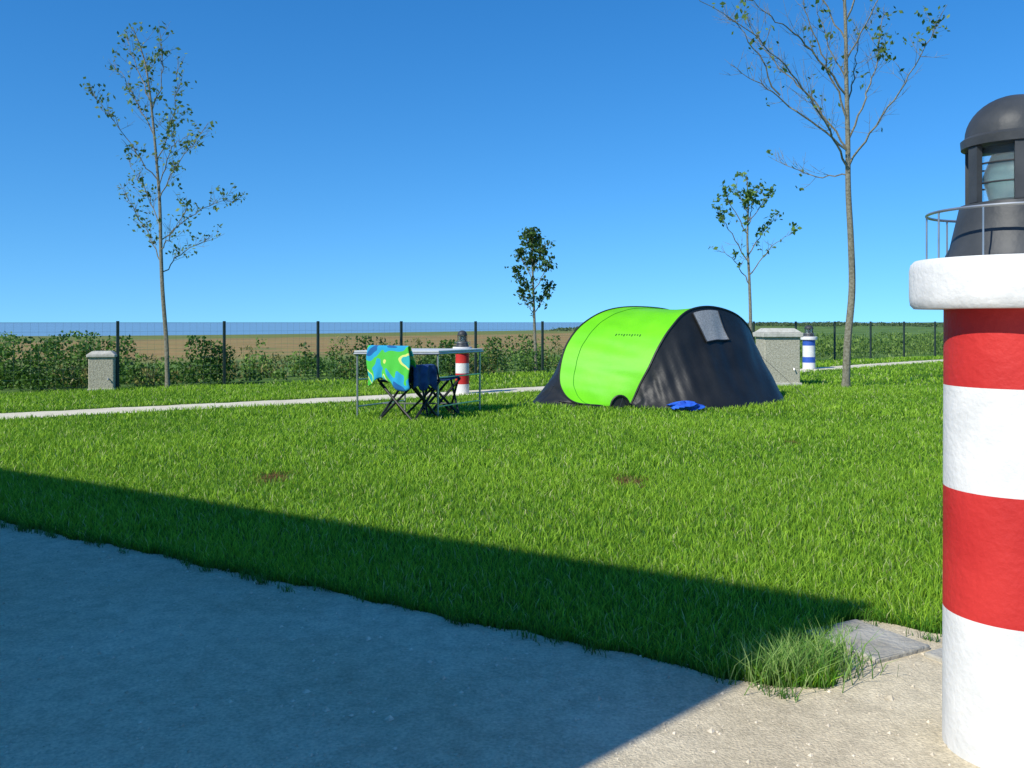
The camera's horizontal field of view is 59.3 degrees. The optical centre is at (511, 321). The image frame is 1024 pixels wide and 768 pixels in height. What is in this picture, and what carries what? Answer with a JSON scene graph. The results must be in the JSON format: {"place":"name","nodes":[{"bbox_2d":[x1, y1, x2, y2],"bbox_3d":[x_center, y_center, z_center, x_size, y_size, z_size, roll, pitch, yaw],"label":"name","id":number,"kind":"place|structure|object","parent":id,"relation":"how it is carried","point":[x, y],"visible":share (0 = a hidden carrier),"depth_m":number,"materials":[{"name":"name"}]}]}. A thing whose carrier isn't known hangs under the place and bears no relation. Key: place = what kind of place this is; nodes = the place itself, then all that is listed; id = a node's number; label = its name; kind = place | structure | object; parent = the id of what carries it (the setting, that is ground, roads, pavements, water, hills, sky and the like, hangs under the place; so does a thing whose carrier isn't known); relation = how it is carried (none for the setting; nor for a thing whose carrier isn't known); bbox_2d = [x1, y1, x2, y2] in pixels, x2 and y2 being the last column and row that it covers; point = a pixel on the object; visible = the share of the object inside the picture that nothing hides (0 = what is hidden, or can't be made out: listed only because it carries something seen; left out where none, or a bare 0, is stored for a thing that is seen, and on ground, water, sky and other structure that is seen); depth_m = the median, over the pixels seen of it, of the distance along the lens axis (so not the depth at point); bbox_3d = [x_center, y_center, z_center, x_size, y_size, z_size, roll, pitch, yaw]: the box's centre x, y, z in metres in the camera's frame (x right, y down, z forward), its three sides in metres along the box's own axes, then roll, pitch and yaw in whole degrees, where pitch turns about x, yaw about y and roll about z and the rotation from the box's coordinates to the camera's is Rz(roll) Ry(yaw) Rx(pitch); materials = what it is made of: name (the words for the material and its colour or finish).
{"place":"outdoors","nodes":[
{"label":"outdoors","id":0,"kind":"place"},
{"bbox_2d":[0,323,581,335],"bbox_3d":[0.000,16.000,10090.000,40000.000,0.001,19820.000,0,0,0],"label":"sea","id":1,"kind":"structure","parent":0,"point":[55,329],"depth_m":2215.56,"materials":[{"name":"liquid"}]},
{"bbox_2d":[0,322,942,687],"bbox_3d":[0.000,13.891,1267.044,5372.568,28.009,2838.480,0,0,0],"label":"ground","id":2,"kind":"structure","parent":0,"point":[286,344],"depth_m":6.23,"materials":[{"name":"green plant"}]},
{"bbox_2d":[86,351,116,390],"bbox_3d":[-5.978,0.712,13.143,0.388,0.576,0.335,0,0,-14],"label":"power pedestal","id":3,"kind":"object","parent":2,"relation":"on","point":[102,370],"visible":0.84,"depth_m":13.02,"materials":[{"name":"concrete"}]},
{"bbox_2d":[79,21,247,386],"bbox_3d":[-5.296,-1.791,13.731,2.079,5.586,1.790,0,0,0],"label":"young tree","id":4,"kind":"object","parent":2,"relation":"on","point":[170,123],"visible":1,"depth_m":13.58,"materials":[{"name":"green plant"}]},
{"bbox_2d":[0,330,559,391],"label":"saplings","id":5,"kind":"object","parent":2,"relation":"on","point":[276,373],"visible":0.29,"depth_m":15.94,"materials":[{"name":"green plant"}]},
{"bbox_2d":[0,332,561,391],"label":"hedge","id":6,"kind":"object","parent":2,"relation":"on","point":[44,348],"visible":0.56,"depth_m":14.37,"materials":[{"name":"green plant"}]},
{"bbox_2d":[0,335,563,390],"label":"weeds","id":7,"kind":"object","parent":2,"relation":"on","point":[274,358],"visible":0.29,"depth_m":15.53,"materials":[{"name":"green plant"}]},
{"bbox_2d":[366,345,440,421],"bbox_3d":[-1.080,0.621,9.158,0.585,0.776,0.546,0,0,35],"label":"camping chair","id":8,"kind":"object","parent":2,"relation":"on","point":[397,368],"visible":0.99,"depth_m":8.97,"materials":[{"name":"blue fabric"}]},
{"bbox_2d":[353,348,483,415],"bbox_3d":[-0.985,0.648,9.725,1.333,0.703,0.790,0,0,0],"label":"folding table","id":9,"kind":"object","parent":2,"relation":"on","point":[443,351],"visible":0.64,"depth_m":9.59,"materials":[{"name":"metal"}]},
{"bbox_2d":[420,375,460,415],"bbox_3d":[-0.780,0.794,9.680,0.384,0.430,0.348,0,0,-20],"label":"folding stool","id":10,"kind":"object","parent":2,"relation":"on","point":[455,384],"visible":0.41,"depth_m":9.61,"materials":[{"name":"black metal"}]},
{"bbox_2d":[453,330,471,393],"bbox_3d":[-0.690,0.558,12.500,0.270,0.884,0.270,0,0,0],"label":"lighthouse lamp","id":11,"kind":"object","parent":2,"relation":"on","point":[462,364],"visible":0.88,"depth_m":12.42,"materials":[{"name":"red paint"}]},
{"bbox_2d":[0,355,942,702],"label":"grass","id":12,"kind":"structure","parent":2,"relation":"on","point":[794,665],"depth_m":4.96,"materials":[{"name":"green plant"}]},
{"bbox_2d":[0,359,942,419],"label":"footpath","id":13,"kind":"structure","parent":2,"relation":"on","point":[128,409],"depth_m":11.11,"materials":[{"name":"grey concrete"}]},
{"bbox_2d":[800,325,816,368],"bbox_3d":[6.300,0.536,19.100,0.340,0.929,0.340,0,0,0],"label":"lighthouse lamp","id":14,"kind":"object","parent":13,"relation":"on","point":[808,338],"visible":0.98,"depth_m":18.99,"materials":[{"name":"white paint"}]},
{"bbox_2d":[4,321,942,391],"bbox_3d":[3.972,0.500,20.081,48.894,1.030,0.038,0,0,-35],"label":"wire fence","id":15,"kind":"object","parent":2,"relation":"on","point":[318,338],"visible":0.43,"depth_m":15.14,"materials":[{"name":"metal"}]},
{"bbox_2d":[505,226,557,371],"bbox_3d":[0.388,-0.468,18.060,1.073,2.941,0.964,0,0,0],"label":"young tree","id":16,"kind":"object","parent":2,"relation":"on","point":[529,234],"visible":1,"depth_m":17.97,"materials":[{"name":"green plant"}]},
{"bbox_2d":[520,306,810,408],"bbox_3d":[1.939,0.410,11.477,3.791,1.239,2.545,0,0,-39],"label":"pop up tent","id":17,"kind":"object","parent":2,"relation":"on","point":[659,357],"visible":0.98,"depth_m":10.73,"materials":[{"name":"green fabric"}]},
{"bbox_2d":[694,310,727,340],"bbox_3d":[2.426,0.045,10.952,0.493,0.386,0.174,0,0,-41],"label":"vent window","id":18,"kind":"structure","parent":17,"relation":"in","point":[709,321],"depth_m":10.95,"materials":[{"name":"grey"}]},
{"bbox_2d":[667,401,704,411],"bbox_3d":[1.938,0.936,10.011,0.430,0.121,0.236,0,0,0],"label":"blue bag","id":19,"kind":"object","parent":2,"relation":"on","point":[682,406],"visible":0.94,"depth_m":9.96,"materials":[{"name":"fabric"}]},
{"bbox_2d":[549,321,942,330],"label":"distant hedgerow","id":20,"kind":"object","parent":2,"relation":"on","point":[840,323],"visible":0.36,"depth_m":128.54,"materials":[{"name":"green plant"}]},
{"bbox_2d":[708,170,801,330],"bbox_3d":[5.316,-1.194,20.235,1.984,4.388,1.650,0,0,0],"label":"young tree","id":21,"kind":"object","parent":2,"relation":"on","point":[749,193],"visible":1,"depth_m":19.98,"materials":[{"name":"green plant"}]},
{"bbox_2d":[753,328,802,385],"bbox_3d":[4.190,0.549,14.190,0.638,0.902,0.546,0,0,-3],"label":"power pedestal","id":22,"kind":"object","parent":2,"relation":"on","point":[779,349],"visible":0.83,"depth_m":13.98,"materials":[{"name":"concrete"}]},
{"bbox_2d":[699,0,949,387],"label":"young tree","id":23,"kind":"object","parent":2,"relation":"on","point":[846,368],"visible":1,"depth_m":13.55,"materials":[{"name":"grey plant"}]},
{"bbox_2d":[755,331,942,358],"bbox_3d":[19.350,0.702,35.734,40.409,0.785,7.771,0,0,-35],"label":"hedge","id":24,"kind":"object","parent":2,"relation":"on","point":[914,343],"visible":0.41,"depth_m":27.83,"materials":[{"name":"green plant"}]},
{"bbox_2d":[0,520,980,767],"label":"gravel yard","id":25,"kind":"structure","parent":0,"point":[439,726],"depth_m":2.42,"materials":[{"name":"grey gravel"}]},
{"bbox_2d":[805,619,941,663],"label":"paving slab","id":26,"kind":"structure","parent":25,"relation":"on","point":[890,645],"depth_m":2.75,"materials":[{"name":"concrete"}]},
{"bbox_2d":[909,94,1023,767],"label":"lighthouse lamp","id":27,"kind":"object","parent":25,"relation":"on","point":[971,284],"visible":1,"depth_m":2.01,"materials":[{"name":"white paint"}]},
{"bbox_2d":[0,0,1023,322],"label":"sky","id":28,"kind":"structure","parent":0,"point":[390,158],"materials":[{"name":"blue"}]}
]}

